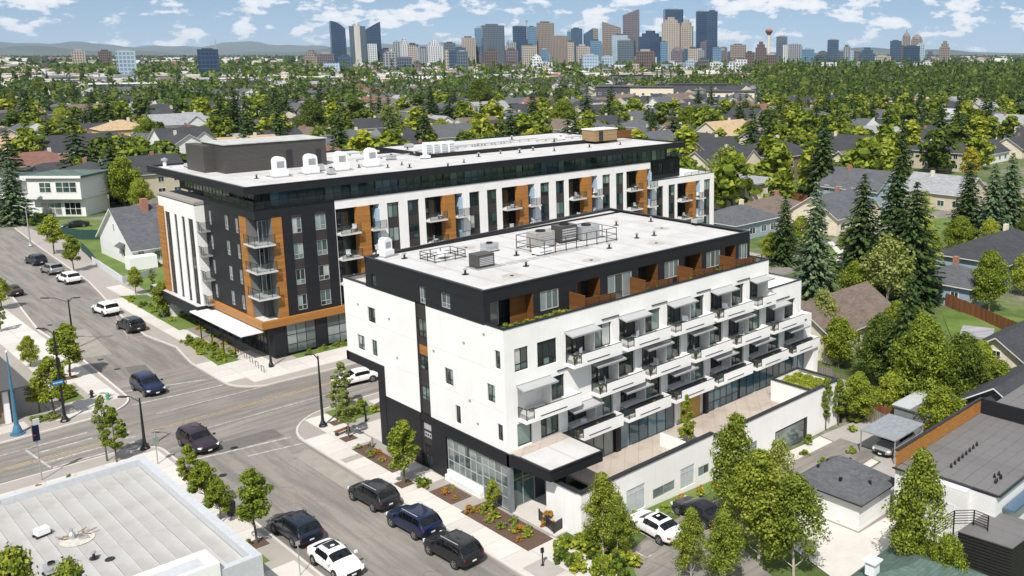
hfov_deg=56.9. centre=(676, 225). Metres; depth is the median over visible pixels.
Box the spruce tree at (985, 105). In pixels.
[978,89,992,116]
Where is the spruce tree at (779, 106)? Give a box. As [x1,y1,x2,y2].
[774,93,785,118]
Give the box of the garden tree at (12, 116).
[0,110,23,128]
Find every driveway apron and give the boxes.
[772,436,878,470]
[820,413,895,496]
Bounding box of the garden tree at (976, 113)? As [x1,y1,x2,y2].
[969,109,988,123]
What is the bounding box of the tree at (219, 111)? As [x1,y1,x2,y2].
[209,91,233,130]
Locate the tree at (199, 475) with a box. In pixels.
[186,459,221,507]
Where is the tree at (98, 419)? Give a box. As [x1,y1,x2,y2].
[90,394,110,460]
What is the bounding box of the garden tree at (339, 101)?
[335,97,343,107]
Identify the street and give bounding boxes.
[0,188,1023,483]
[0,227,520,575]
[19,216,103,228]
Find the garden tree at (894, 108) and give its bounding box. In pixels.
[880,103,902,120]
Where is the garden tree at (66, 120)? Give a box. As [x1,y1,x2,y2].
[56,117,78,132]
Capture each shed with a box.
[124,252,157,270]
[892,389,953,435]
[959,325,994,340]
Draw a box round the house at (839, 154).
[831,150,886,169]
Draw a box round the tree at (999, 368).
[977,359,1011,382]
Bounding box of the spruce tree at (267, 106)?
[260,96,270,118]
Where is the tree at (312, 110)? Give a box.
[290,97,327,129]
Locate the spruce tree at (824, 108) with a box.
[819,86,831,112]
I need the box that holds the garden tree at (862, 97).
[854,94,869,105]
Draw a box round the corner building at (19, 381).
[0,357,29,424]
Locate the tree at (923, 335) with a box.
[885,313,958,395]
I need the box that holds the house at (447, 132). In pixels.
[421,121,471,140]
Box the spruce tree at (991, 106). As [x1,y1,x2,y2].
[986,92,995,113]
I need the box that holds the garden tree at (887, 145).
[869,137,899,172]
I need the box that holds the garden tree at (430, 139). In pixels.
[419,127,438,141]
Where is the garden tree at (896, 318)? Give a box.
[885,305,926,332]
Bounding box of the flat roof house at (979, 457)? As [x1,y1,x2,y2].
[892,384,1023,542]
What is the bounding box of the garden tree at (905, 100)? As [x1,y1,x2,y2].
[898,96,913,105]
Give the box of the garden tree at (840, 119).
[830,115,855,129]
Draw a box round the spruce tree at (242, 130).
[237,122,249,137]
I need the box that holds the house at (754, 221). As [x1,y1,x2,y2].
[714,199,780,238]
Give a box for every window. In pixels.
[38,182,51,192]
[40,202,62,214]
[55,182,76,192]
[64,202,81,214]
[121,248,125,256]
[154,250,161,258]
[158,176,163,181]
[158,187,165,191]
[167,223,171,237]
[169,246,173,260]
[172,270,176,283]
[184,181,192,188]
[190,231,194,245]
[192,255,197,269]
[193,183,202,190]
[195,279,199,293]
[202,186,211,193]
[212,188,221,195]
[222,191,232,198]
[225,215,228,229]
[227,241,230,254]
[229,266,232,279]
[231,290,235,304]
[232,193,243,201]
[235,218,238,232]
[237,244,240,258]
[240,270,242,283]
[242,295,245,309]
[243,195,254,204]
[269,190,297,206]
[292,217,301,232]
[294,243,303,258]
[296,268,305,284]
[297,187,324,203]
[298,294,307,309]
[315,214,325,229]
[317,239,327,255]
[318,264,329,280]
[320,289,330,305]
[324,184,350,200]
[350,182,374,197]
[358,334,364,349]
[368,307,375,322]
[372,274,375,285]
[373,340,377,355]
[374,179,398,194]
[387,202,397,217]
[388,226,398,240]
[398,176,420,191]
[407,200,417,214]
[409,223,418,238]
[418,317,426,337]
[420,286,425,303]
[420,355,428,370]
[421,174,442,188]
[422,385,429,401]
[441,292,449,308]
[443,172,463,185]
[446,368,453,385]
[456,405,460,423]
[464,169,483,183]
[469,192,478,205]
[470,214,478,228]
[484,167,503,180]
[487,190,495,203]
[488,211,496,225]
[488,383,494,402]
[496,350,500,368]
[499,424,502,440]
[504,165,522,178]
[514,346,527,371]
[517,423,531,446]
[522,163,540,176]
[537,338,555,366]
[540,183,547,195]
[540,288,558,310]
[541,161,557,173]
[541,204,548,216]
[541,414,557,437]
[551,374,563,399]
[556,181,562,193]
[556,201,563,213]
[558,159,574,171]
[575,158,590,169]
[591,156,606,167]
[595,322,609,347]
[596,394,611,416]
[602,175,608,186]
[603,194,608,206]
[607,154,621,165]
[608,270,631,297]
[616,173,621,184]
[616,192,622,204]
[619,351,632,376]
[622,153,636,164]
[637,151,651,162]
[645,308,658,332]
[646,377,658,398]
[651,150,664,161]
[653,480,673,498]
[657,186,661,197]
[657,205,661,215]
[665,259,678,278]
[667,336,678,359]
[669,185,673,195]
[669,203,673,213]
[670,162,673,170]
[691,295,702,317]
[691,361,702,380]
[698,463,708,476]
[704,179,708,189]
[704,197,708,207]
[704,214,708,223]
[706,249,719,267]
[710,322,720,344]
[731,347,741,365]
[732,283,742,305]
[739,243,746,258]
[744,440,756,454]
[748,310,758,330]
[750,226,755,234]
[761,224,766,231]
[768,333,777,351]
[770,222,775,229]
[775,417,806,447]
[937,200,943,206]
[950,291,958,296]
[992,350,1000,359]
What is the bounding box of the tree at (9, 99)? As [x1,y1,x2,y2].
[3,93,18,105]
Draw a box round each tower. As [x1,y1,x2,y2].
[71,49,85,63]
[98,50,112,64]
[115,49,136,74]
[197,48,219,75]
[304,50,318,65]
[318,52,333,63]
[323,61,340,70]
[329,21,346,62]
[338,55,352,69]
[349,24,366,61]
[365,22,381,61]
[367,43,377,61]
[382,48,391,61]
[383,51,398,68]
[393,40,400,56]
[397,56,411,69]
[400,38,407,55]
[407,44,416,63]
[414,61,420,69]
[418,47,426,65]
[427,40,442,63]
[444,42,455,56]
[445,50,448,68]
[449,50,456,67]
[455,47,465,51]
[457,50,468,69]
[461,36,475,61]
[474,26,480,50]
[476,46,480,63]
[479,52,481,63]
[481,24,504,63]
[485,49,498,67]
[504,61,516,68]
[505,48,517,65]
[508,41,515,49]
[512,25,527,62]
[521,44,536,65]
[527,26,536,44]
[532,54,541,68]
[536,21,553,55]
[540,48,548,60]
[542,61,551,68]
[542,63,547,68]
[552,35,567,62]
[567,30,570,39]
[567,40,573,63]
[571,27,581,62]
[576,44,587,62]
[582,54,598,68]
[583,28,592,46]
[590,39,601,62]
[593,28,597,38]
[602,22,620,55]
[602,55,612,67]
[612,34,628,63]
[614,64,624,68]
[617,38,635,63]
[623,9,639,50]
[632,62,638,68]
[636,49,654,68]
[638,31,661,63]
[660,41,667,63]
[661,63,674,69]
[662,17,680,60]
[663,8,682,22]
[671,46,682,62]
[681,20,692,50]
[683,47,687,62]
[685,59,696,67]
[688,47,697,61]
[694,61,708,69]
[696,10,706,48]
[697,48,703,58]
[698,57,708,62]
[700,40,706,58]
[707,10,717,60]
[710,61,723,69]
[712,46,720,61]
[721,48,726,62]
[727,61,738,69]
[730,44,745,60]
[736,58,746,69]
[745,51,754,66]
[755,42,766,61]
[765,29,772,52]
[765,53,777,65]
[776,35,787,59]
[782,44,787,62]
[788,43,801,61]
[802,48,813,61]
[814,54,826,60]
[821,61,836,67]
[827,39,838,60]
[838,50,843,60]
[843,45,849,61]
[850,50,853,60]
[854,52,860,60]
[858,47,875,60]
[874,55,890,62]
[890,40,901,60]
[901,43,903,59]
[902,30,910,45]
[903,45,919,62]
[911,34,922,44]
[916,43,924,61]
[925,51,933,59]
[939,41,949,61]
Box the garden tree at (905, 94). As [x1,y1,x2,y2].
[896,92,911,103]
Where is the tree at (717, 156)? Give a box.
[703,144,738,175]
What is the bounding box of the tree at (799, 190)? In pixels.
[795,147,811,192]
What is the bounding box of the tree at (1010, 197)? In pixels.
[998,153,1023,229]
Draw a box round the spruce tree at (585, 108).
[577,86,597,120]
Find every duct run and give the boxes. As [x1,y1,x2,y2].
[347,150,377,155]
[356,153,409,161]
[455,140,513,146]
[471,138,536,146]
[536,136,581,141]
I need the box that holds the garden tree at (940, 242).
[930,229,944,260]
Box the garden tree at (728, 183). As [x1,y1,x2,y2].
[709,151,763,207]
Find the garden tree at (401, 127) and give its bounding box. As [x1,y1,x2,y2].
[393,121,404,130]
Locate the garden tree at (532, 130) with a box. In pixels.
[521,127,541,134]
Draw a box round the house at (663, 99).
[645,95,671,108]
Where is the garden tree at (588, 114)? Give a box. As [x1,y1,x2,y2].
[580,110,595,122]
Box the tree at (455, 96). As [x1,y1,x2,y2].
[451,91,458,102]
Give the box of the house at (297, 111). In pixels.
[294,105,323,114]
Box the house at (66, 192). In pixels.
[0,169,111,215]
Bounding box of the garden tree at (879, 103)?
[874,100,885,109]
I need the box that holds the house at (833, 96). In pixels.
[829,93,843,99]
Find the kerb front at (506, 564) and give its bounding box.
[296,392,527,575]
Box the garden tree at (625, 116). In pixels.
[619,112,633,121]
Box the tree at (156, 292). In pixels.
[149,281,170,317]
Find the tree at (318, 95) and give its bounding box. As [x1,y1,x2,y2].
[316,90,322,104]
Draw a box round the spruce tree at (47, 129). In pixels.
[39,116,54,135]
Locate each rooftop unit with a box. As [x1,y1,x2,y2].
[32,524,51,538]
[41,559,60,575]
[318,163,324,170]
[327,167,335,174]
[386,154,396,159]
[404,143,413,147]
[420,155,430,158]
[422,142,431,154]
[431,142,439,153]
[438,141,446,152]
[447,141,454,151]
[469,250,494,268]
[480,241,498,251]
[526,229,554,247]
[532,246,552,255]
[551,222,576,243]
[577,223,599,240]
[691,218,703,224]
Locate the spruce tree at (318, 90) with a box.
[313,82,323,99]
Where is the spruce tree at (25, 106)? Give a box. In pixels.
[16,89,35,113]
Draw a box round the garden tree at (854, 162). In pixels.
[843,157,863,168]
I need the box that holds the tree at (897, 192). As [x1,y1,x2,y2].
[862,156,924,299]
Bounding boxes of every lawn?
[0,197,157,220]
[22,218,101,229]
[78,240,164,301]
[824,245,847,278]
[926,218,978,237]
[941,310,1023,336]
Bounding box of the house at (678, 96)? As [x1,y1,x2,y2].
[664,92,690,100]
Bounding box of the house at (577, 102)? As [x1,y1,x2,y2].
[572,100,596,103]
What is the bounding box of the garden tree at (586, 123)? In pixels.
[577,119,597,133]
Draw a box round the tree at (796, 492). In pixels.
[758,471,832,575]
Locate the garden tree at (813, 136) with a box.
[800,132,816,144]
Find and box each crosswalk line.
[123,379,204,391]
[132,385,221,405]
[194,436,290,459]
[249,443,302,455]
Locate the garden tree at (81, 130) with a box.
[66,122,86,132]
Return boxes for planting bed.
[29,412,60,423]
[50,391,83,402]
[120,295,204,329]
[183,337,237,365]
[186,326,249,352]
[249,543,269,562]
[293,342,347,357]
[325,403,379,419]
[352,444,401,472]
[429,484,470,504]
[461,502,552,550]
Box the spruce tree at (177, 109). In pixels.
[172,99,182,113]
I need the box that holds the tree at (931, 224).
[919,191,945,268]
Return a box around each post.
[31,418,42,479]
[152,428,164,463]
[268,332,273,367]
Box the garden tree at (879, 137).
[873,132,900,156]
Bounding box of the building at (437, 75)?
[408,74,448,78]
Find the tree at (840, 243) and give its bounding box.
[836,226,855,260]
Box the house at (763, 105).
[749,102,768,108]
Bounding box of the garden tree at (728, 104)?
[718,99,732,113]
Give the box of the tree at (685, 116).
[675,105,698,124]
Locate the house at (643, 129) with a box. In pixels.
[631,125,658,131]
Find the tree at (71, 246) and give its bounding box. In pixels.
[61,235,81,270]
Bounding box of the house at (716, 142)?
[686,134,740,154]
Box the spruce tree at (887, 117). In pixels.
[881,107,891,124]
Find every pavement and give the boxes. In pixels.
[0,296,126,441]
[0,447,319,575]
[355,419,449,441]
[513,484,579,536]
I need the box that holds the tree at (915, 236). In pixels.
[881,182,945,312]
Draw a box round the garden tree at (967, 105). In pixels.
[960,100,972,111]
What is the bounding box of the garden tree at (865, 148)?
[839,137,892,170]
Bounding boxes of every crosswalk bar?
[32,432,86,447]
[37,438,92,452]
[46,447,100,462]
[51,452,107,467]
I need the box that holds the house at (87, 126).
[81,120,111,132]
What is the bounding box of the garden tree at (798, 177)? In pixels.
[796,161,809,193]
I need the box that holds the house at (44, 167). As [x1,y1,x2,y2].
[17,161,70,171]
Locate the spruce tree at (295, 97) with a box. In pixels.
[291,88,301,103]
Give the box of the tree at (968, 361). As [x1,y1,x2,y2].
[937,331,992,396]
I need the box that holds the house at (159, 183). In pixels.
[98,151,187,197]
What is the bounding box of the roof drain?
[105,556,114,561]
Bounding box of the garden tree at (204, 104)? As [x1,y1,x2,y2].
[193,97,210,116]
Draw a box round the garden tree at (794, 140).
[780,136,800,144]
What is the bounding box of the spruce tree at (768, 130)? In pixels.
[758,112,776,139]
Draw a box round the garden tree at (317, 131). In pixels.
[309,126,327,136]
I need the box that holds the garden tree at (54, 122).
[35,117,67,134]
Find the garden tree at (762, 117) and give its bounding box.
[757,108,779,127]
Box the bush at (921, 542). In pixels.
[886,515,937,558]
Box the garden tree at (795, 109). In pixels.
[784,106,802,126]
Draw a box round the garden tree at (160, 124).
[155,121,164,127]
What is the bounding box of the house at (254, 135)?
[215,132,275,139]
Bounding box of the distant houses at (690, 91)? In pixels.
[8,75,1023,141]
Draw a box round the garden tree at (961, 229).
[941,215,977,246]
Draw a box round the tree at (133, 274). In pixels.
[125,266,143,294]
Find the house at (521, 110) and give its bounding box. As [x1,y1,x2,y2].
[511,108,538,111]
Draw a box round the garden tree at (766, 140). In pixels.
[755,133,789,169]
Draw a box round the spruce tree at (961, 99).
[952,90,964,110]
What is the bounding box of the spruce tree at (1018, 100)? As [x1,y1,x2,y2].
[1013,87,1021,104]
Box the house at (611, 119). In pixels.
[584,113,624,126]
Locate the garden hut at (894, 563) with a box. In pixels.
[851,544,987,575]
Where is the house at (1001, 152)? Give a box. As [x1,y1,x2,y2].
[971,139,1010,165]
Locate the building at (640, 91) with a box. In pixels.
[629,86,673,96]
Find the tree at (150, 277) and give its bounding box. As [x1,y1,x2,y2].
[147,268,156,284]
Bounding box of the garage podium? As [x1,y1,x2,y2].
[546,367,850,537]
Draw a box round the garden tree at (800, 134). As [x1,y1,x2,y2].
[783,127,814,145]
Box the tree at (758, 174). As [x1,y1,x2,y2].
[738,163,764,176]
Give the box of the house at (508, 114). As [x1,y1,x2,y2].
[500,110,529,118]
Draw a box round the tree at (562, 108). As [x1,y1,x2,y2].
[546,98,579,120]
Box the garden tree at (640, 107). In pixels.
[632,98,645,114]
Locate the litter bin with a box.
[227,500,235,516]
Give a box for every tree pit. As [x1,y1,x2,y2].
[66,375,78,379]
[250,537,269,548]
[328,420,345,425]
[339,434,357,441]
[394,479,414,488]
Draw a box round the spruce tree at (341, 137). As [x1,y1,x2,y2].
[326,103,348,148]
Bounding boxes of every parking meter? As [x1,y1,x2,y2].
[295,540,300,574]
[540,547,543,565]
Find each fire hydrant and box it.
[89,390,94,397]
[105,392,110,400]
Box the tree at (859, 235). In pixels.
[831,173,880,284]
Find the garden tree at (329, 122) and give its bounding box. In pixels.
[324,111,350,134]
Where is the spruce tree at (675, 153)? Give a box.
[667,138,681,156]
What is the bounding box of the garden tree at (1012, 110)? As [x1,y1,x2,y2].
[1002,107,1018,114]
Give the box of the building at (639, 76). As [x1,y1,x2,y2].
[610,74,652,83]
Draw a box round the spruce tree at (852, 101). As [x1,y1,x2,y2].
[848,88,858,108]
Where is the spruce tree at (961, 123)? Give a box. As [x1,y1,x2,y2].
[955,117,965,142]
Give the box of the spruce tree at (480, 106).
[477,101,484,113]
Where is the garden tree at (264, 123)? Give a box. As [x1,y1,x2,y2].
[254,117,274,130]
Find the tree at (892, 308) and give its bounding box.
[881,299,902,318]
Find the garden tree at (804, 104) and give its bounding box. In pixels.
[796,98,807,107]
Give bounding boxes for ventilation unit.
[266,156,292,177]
[298,154,323,174]
[332,151,353,171]
[360,148,383,167]
[377,237,398,258]
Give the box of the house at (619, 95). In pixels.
[613,92,634,99]
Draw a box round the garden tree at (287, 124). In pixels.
[268,111,293,128]
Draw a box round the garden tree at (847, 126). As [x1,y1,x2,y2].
[834,121,855,133]
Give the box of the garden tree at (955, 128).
[942,123,972,143]
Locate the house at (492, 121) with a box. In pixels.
[490,117,513,123]
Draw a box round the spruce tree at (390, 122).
[383,108,401,138]
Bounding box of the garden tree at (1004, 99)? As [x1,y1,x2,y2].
[998,96,1008,107]
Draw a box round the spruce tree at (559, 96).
[551,85,565,106]
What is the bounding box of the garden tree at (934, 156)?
[915,127,961,173]
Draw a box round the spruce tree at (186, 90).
[179,83,189,100]
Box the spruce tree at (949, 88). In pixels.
[944,79,955,96]
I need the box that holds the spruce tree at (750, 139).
[740,108,760,145]
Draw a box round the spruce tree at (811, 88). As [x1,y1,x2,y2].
[807,81,814,95]
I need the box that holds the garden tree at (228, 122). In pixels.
[215,115,237,132]
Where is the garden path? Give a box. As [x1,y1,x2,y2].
[828,242,847,265]
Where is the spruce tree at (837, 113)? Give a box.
[832,102,840,117]
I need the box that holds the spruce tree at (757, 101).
[755,93,761,103]
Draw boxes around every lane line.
[23,449,53,468]
[156,383,276,413]
[208,380,377,427]
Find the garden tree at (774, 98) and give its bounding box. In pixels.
[772,94,782,102]
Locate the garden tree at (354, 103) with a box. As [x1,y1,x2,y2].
[341,98,370,118]
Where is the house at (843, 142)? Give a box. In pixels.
[818,131,872,152]
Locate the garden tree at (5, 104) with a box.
[0,98,17,111]
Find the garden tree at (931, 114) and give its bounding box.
[922,110,940,125]
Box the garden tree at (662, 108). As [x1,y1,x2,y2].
[649,102,671,124]
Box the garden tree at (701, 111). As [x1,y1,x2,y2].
[691,105,710,127]
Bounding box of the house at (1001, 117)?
[994,112,1023,128]
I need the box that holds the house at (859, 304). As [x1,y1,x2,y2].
[801,281,891,364]
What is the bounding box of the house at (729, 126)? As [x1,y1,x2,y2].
[694,118,745,137]
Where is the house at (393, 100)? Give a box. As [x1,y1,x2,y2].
[370,96,398,106]
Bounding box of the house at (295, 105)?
[270,101,301,113]
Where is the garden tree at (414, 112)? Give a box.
[402,105,434,129]
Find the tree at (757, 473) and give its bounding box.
[723,448,795,563]
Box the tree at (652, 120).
[645,109,659,131]
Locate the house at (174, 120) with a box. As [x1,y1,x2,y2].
[147,111,206,127]
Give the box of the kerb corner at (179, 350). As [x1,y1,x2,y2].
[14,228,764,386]
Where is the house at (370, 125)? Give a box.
[351,116,392,132]
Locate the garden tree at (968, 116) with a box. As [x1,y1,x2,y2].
[961,112,973,127]
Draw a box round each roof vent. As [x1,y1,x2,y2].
[89,550,98,559]
[161,158,170,167]
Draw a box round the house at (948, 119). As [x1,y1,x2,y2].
[905,116,951,124]
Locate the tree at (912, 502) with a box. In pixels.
[881,446,956,555]
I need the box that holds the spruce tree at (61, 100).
[59,91,66,102]
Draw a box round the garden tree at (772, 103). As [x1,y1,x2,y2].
[766,101,776,108]
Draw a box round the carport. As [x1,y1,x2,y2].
[860,413,923,463]
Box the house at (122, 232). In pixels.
[95,198,162,263]
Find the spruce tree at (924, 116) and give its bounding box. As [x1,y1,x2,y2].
[918,106,926,122]
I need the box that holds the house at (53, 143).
[34,131,117,158]
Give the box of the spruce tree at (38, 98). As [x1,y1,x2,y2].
[35,90,50,109]
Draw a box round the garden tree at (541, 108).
[528,100,546,111]
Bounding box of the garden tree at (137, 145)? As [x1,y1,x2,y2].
[113,135,161,156]
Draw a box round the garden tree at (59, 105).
[51,103,64,111]
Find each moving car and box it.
[129,370,165,396]
[175,422,218,454]
[331,367,377,387]
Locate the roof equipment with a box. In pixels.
[55,527,96,546]
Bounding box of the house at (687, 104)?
[680,102,710,106]
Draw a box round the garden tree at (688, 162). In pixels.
[680,155,706,170]
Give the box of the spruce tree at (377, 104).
[373,89,384,113]
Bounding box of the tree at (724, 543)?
[700,508,745,575]
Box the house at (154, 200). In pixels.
[131,191,191,205]
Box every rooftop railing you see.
[419,246,465,262]
[516,222,616,254]
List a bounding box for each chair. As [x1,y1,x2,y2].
[574,347,582,358]
[598,375,605,386]
[631,329,638,339]
[650,358,657,368]
[682,315,688,321]
[722,303,728,310]
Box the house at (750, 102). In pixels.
[735,99,756,104]
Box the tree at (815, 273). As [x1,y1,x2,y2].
[789,181,840,299]
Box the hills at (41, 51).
[0,46,1022,56]
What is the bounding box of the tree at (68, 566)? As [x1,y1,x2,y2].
[49,555,86,575]
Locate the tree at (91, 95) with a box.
[85,89,98,103]
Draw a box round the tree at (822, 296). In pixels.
[814,287,841,317]
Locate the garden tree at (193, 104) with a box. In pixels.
[190,97,199,109]
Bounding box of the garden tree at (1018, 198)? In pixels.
[992,186,1023,212]
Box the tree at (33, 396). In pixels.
[24,376,48,412]
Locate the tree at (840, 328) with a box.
[820,316,861,367]
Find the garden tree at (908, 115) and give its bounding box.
[899,110,917,123]
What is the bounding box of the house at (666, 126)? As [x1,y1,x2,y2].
[660,122,695,130]
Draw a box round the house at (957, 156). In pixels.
[905,139,981,171]
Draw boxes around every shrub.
[25,212,47,225]
[58,392,71,399]
[192,341,202,346]
[196,348,203,354]
[214,354,224,359]
[227,351,237,356]
[352,406,363,413]
[355,398,366,405]
[366,451,374,457]
[370,404,379,411]
[414,477,431,484]
[417,480,429,489]
[464,504,474,513]
[481,502,494,509]
[485,516,494,523]
[488,509,500,519]
[495,522,502,528]
[513,524,523,533]
[521,528,532,537]
[540,510,554,526]
[552,539,568,549]
[553,546,567,557]
[553,550,567,564]
[558,534,575,548]
[562,552,581,564]
[569,555,586,570]
[570,561,586,573]
[572,537,591,551]
[573,550,583,557]
[574,532,591,540]
[585,540,600,558]
[588,541,601,553]
[588,560,600,575]
[591,557,607,569]
[598,554,611,568]
[599,567,610,575]
[603,541,621,552]
[605,571,615,575]
[608,555,629,575]
[610,547,624,560]
[610,563,626,574]
[619,550,640,566]
[633,554,642,566]
[659,503,669,509]
[696,488,704,495]
[799,449,810,456]
[803,434,812,443]
[845,446,856,453]
[848,412,860,421]
[848,425,857,431]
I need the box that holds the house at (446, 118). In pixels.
[427,113,453,122]
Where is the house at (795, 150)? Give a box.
[746,135,805,178]
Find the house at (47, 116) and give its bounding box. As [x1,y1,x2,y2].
[39,115,58,119]
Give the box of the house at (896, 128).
[870,126,900,132]
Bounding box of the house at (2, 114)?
[0,111,6,127]
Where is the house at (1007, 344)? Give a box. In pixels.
[958,321,1023,380]
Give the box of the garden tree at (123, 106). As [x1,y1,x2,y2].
[112,100,134,120]
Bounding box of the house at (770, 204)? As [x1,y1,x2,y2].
[744,190,800,227]
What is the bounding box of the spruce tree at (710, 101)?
[705,83,715,105]
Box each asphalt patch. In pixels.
[45,329,111,357]
[125,364,150,374]
[215,429,283,452]
[294,449,400,514]
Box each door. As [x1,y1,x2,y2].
[257,220,266,242]
[259,248,269,268]
[261,274,271,294]
[286,150,292,166]
[316,149,321,163]
[335,210,350,230]
[337,235,351,254]
[339,260,353,279]
[370,207,372,225]
[371,231,373,249]
[425,199,436,217]
[425,442,432,468]
[426,222,437,239]
[490,301,498,324]
[502,189,510,205]
[503,211,511,227]
[565,334,583,355]
[568,410,585,422]
[569,181,575,195]
[569,201,575,215]
[577,281,581,294]
[591,364,608,383]
[599,131,602,140]
[619,319,634,338]
[620,391,635,402]
[626,173,631,187]
[627,192,631,206]
[627,483,643,513]
[642,348,655,365]
[667,305,679,323]
[668,373,680,384]
[677,184,681,197]
[677,202,681,215]
[680,464,693,489]
[687,333,698,350]
[710,293,721,310]
[710,358,720,368]
[728,320,738,335]
[749,344,757,353]
[750,281,756,298]
[766,307,774,322]
[784,330,791,340]
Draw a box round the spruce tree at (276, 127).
[270,105,286,135]
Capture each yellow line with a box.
[0,436,126,470]
[2,435,124,468]
[150,381,331,430]
[151,383,329,431]
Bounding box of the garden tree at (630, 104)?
[620,98,641,111]
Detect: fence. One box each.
[61,227,99,238]
[81,243,92,259]
[92,257,121,282]
[121,267,156,283]
[538,508,552,531]
[553,518,562,533]
[792,192,807,201]
[817,365,852,395]
[859,406,884,422]
[870,403,928,431]
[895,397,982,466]
[945,293,1017,328]
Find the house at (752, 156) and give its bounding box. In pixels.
[689,144,761,171]
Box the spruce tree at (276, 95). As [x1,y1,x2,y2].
[271,94,288,125]
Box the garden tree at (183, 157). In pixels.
[179,153,186,161]
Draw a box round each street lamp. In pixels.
[12,205,32,245]
[40,297,79,341]
[117,396,149,450]
[304,353,326,427]
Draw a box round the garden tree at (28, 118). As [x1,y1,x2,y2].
[17,112,43,125]
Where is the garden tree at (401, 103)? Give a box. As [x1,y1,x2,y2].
[394,97,411,111]
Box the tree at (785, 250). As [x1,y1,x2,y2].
[766,196,801,266]
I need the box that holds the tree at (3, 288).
[0,277,13,305]
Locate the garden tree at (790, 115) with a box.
[782,108,799,134]
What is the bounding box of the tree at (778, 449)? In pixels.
[768,435,797,484]
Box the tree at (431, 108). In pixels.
[424,85,440,114]
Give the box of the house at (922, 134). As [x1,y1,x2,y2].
[908,126,936,143]
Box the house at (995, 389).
[961,364,1023,405]
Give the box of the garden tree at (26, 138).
[7,126,46,153]
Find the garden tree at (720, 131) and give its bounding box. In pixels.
[712,127,726,136]
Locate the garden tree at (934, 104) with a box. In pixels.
[925,97,949,115]
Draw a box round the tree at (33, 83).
[28,80,44,89]
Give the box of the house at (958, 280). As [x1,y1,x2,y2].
[925,256,992,305]
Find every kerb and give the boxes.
[0,296,128,443]
[0,446,323,575]
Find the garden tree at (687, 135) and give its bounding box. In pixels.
[667,124,700,155]
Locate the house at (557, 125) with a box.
[536,116,573,131]
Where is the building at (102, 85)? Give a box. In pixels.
[88,82,178,88]
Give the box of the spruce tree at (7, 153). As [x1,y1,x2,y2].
[0,130,30,171]
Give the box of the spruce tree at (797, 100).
[794,90,803,106]
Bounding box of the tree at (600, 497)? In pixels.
[580,471,622,554]
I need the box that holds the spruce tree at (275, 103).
[268,98,292,134]
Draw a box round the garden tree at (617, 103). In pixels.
[603,99,625,115]
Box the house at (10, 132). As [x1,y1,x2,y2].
[0,127,16,135]
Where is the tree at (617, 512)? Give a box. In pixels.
[601,491,639,556]
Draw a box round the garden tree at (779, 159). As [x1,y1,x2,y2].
[755,142,795,181]
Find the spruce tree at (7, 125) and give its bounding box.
[3,108,14,127]
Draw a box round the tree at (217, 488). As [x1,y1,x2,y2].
[203,478,234,519]
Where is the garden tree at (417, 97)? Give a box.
[409,93,426,105]
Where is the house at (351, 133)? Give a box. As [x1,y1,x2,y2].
[321,127,377,145]
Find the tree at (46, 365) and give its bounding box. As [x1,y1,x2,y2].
[29,356,69,414]
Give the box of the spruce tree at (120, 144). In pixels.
[115,137,130,155]
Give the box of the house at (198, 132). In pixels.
[147,124,214,144]
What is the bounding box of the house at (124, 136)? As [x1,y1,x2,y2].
[100,132,149,153]
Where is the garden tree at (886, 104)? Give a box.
[878,102,888,108]
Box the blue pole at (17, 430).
[5,350,24,436]
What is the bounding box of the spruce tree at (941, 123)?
[932,94,950,127]
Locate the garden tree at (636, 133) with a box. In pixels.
[631,128,648,138]
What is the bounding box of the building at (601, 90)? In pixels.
[595,85,633,97]
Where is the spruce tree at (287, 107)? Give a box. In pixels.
[280,88,295,113]
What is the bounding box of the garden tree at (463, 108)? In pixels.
[453,100,475,118]
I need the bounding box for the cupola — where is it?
[862,554,882,575]
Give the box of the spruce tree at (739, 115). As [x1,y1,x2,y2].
[733,94,747,119]
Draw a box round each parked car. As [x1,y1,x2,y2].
[1,284,23,296]
[25,253,47,265]
[40,261,63,275]
[56,270,81,284]
[60,220,89,227]
[91,299,120,316]
[116,315,145,333]
[270,509,323,548]
[306,538,363,575]
[348,476,400,512]
[386,501,442,540]
[423,528,483,569]
[629,509,681,545]
[670,495,719,529]
[872,432,914,457]
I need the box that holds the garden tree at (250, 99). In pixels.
[239,96,255,106]
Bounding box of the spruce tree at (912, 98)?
[911,91,916,104]
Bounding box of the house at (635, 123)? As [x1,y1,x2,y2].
[614,117,660,129]
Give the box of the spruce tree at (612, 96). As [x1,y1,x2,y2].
[606,86,619,111]
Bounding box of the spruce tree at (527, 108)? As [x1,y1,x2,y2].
[524,94,532,112]
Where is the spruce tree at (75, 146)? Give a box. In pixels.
[55,115,98,168]
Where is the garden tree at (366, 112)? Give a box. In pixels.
[356,107,375,118]
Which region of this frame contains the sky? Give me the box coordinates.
[0,0,1023,52]
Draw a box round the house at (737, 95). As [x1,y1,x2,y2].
[727,92,755,100]
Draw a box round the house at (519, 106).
[509,102,528,109]
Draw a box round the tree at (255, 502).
[234,468,274,543]
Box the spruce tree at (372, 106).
[367,94,376,109]
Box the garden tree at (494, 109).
[482,100,505,118]
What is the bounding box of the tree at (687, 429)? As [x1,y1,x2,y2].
[677,394,695,441]
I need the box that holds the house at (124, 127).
[89,117,149,135]
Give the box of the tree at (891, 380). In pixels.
[875,371,904,408]
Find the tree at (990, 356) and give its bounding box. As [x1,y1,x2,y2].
[970,340,1001,384]
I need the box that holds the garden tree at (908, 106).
[897,103,916,114]

